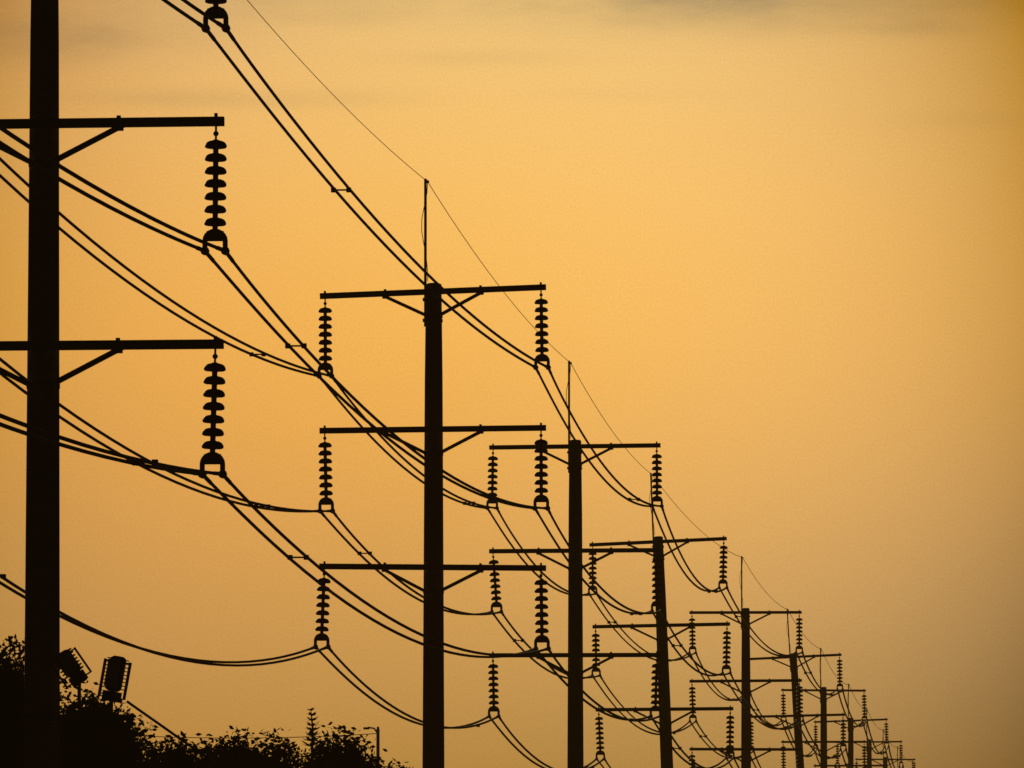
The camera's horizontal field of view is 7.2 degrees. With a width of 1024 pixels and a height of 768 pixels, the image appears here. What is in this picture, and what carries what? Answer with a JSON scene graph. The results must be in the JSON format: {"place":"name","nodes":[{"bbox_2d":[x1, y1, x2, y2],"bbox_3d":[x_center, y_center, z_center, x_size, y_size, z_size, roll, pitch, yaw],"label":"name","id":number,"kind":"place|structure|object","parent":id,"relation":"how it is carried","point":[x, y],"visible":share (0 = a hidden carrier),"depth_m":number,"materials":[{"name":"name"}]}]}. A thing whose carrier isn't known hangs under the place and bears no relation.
{"place":"outdoors","nodes":[
{"label":"outdoors","id":0,"kind":"place"},
{"bbox_2d":[175,726,326,767],"bbox_3d":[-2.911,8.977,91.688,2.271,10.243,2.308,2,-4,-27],"label":"tree","id":1,"kind":"object","parent":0,"point":[234,755],"visible":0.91,"depth_m":91.75,"materials":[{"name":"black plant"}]},
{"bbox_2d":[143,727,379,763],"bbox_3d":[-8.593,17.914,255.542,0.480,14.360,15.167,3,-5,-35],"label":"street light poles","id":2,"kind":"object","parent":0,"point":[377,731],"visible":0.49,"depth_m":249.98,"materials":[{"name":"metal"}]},
{"bbox_2d":[298,707,389,767],"bbox_3d":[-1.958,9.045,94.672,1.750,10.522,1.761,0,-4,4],"label":"tree","id":3,"kind":"object","parent":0,"point":[349,754],"visible":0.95,"depth_m":94.81,"materials":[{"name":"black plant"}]},
{"bbox_2d":[383,758,412,767],"bbox_3d":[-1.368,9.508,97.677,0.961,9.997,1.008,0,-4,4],"label":"tree","id":4,"kind":"object","parent":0,"point":[398,765],"visible":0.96,"depth_m":98.05,"materials":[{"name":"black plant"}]},
{"bbox_2d":[0,0,1023,767],"label":"sky","id":5,"kind":"structure","parent":0,"point":[776,246],"materials":[{"name":"orange"}]},
{"label":"ground","id":6,"kind":"structure","parent":0,"visible":0},
{"bbox_2d":[0,634,76,767],"bbox_3d":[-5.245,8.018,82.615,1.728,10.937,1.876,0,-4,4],"label":"tree","id":7,"kind":"object","parent":6,"relation":"on","point":[11,712],"visible":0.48,"depth_m":82.53,"materials":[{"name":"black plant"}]},
{"bbox_2d":[60,680,158,767],"bbox_3d":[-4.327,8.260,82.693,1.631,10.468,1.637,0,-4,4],"label":"tree","id":8,"kind":"object","parent":6,"relation":"on","point":[102,744],"visible":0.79,"depth_m":82.64,"materials":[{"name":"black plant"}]},
{"bbox_2d":[0,0,230,767],"bbox_3d":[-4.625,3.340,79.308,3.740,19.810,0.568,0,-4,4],"label":"power pole","id":9,"kind":"object","parent":6,"relation":"on","point":[42,345],"visible":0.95,"depth_m":79.41,"materials":[{"name":"concrete"}]},
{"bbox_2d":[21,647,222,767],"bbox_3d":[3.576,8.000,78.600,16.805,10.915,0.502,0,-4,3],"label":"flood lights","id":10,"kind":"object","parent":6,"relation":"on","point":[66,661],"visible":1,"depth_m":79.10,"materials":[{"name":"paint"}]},
{"bbox_2d":[142,731,216,767],"bbox_3d":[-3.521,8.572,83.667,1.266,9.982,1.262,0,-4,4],"label":"tree","id":11,"kind":"object","parent":6,"relation":"on","point":[177,757],"visible":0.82,"depth_m":83.92,"materials":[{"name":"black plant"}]},
{"bbox_2d":[313,178,550,767],"bbox_3d":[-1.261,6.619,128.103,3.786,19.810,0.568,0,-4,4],"label":"power pole","id":12,"kind":"object","parent":6,"relation":"on","point":[433,566],"visible":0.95,"depth_m":128.30,"materials":[{"name":"concrete"}]},
{"bbox_2d":[486,361,663,767],"bbox_3d":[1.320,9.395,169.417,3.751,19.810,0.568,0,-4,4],"label":"power pole","id":13,"kind":"object","parent":6,"relation":"on","point":[575,654],"visible":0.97,"depth_m":169.63,"materials":[{"name":"concrete"}]},
{"bbox_2d":[588,473,734,767],"bbox_3d":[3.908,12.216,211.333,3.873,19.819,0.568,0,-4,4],"label":"power pole","id":14,"kind":"object","parent":6,"relation":"on","point":[666,752],"visible":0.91,"depth_m":211.55,"materials":[{"name":"concrete"}]},
{"bbox_2d":[0,0,914,767],"bbox_3d":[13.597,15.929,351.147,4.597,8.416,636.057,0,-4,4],"label":"conductors","id":15,"kind":"object","parent":14,"relation":"attached to","point":[156,464],"visible":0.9,"depth_m":109.31,"materials":[{"name":"metal"}]},
{"bbox_2d":[688,556,803,767],"bbox_3d":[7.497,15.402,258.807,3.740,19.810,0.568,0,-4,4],"label":"power pole","id":16,"kind":"object","parent":6,"relation":"on","point":[745,749],"visible":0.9,"depth_m":259.07,"materials":[{"name":"concrete"}]},
{"bbox_2d":[750,609,846,767],"bbox_3d":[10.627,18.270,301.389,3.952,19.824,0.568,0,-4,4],"label":"power pole","id":17,"kind":"object","parent":6,"relation":"on","point":[793,660],"visible":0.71,"depth_m":301.69,"materials":[{"name":"concrete"}]},
{"bbox_2d":[781,649,867,767],"bbox_3d":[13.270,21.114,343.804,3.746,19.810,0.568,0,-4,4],"label":"power pole","id":18,"kind":"object","parent":6,"relation":"on","point":[823,741],"visible":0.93,"depth_m":344.14,"materials":[{"name":"concrete"}]},
{"bbox_2d":[813,684,889,767],"bbox_3d":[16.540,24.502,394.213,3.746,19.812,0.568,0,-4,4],"label":"power pole","id":19,"kind":"object","parent":6,"relation":"on","point":[850,729],"visible":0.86,"depth_m":394.59,"materials":[{"name":"concrete"}]},
{"bbox_2d":[835,709,902,767],"bbox_3d":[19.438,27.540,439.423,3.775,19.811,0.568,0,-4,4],"label":"power pole","id":20,"kind":"object","parent":6,"relation":"on","point":[869,755],"visible":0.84,"depth_m":439.83,"materials":[{"name":"concrete"}]},
{"bbox_2d":[855,729,915,767],"bbox_3d":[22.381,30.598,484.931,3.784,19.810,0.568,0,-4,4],"label":"power pole","id":21,"kind":"object","parent":6,"relation":"on","point":[884,759],"visible":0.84,"depth_m":485.37,"materials":[{"name":"concrete"}]}
]}

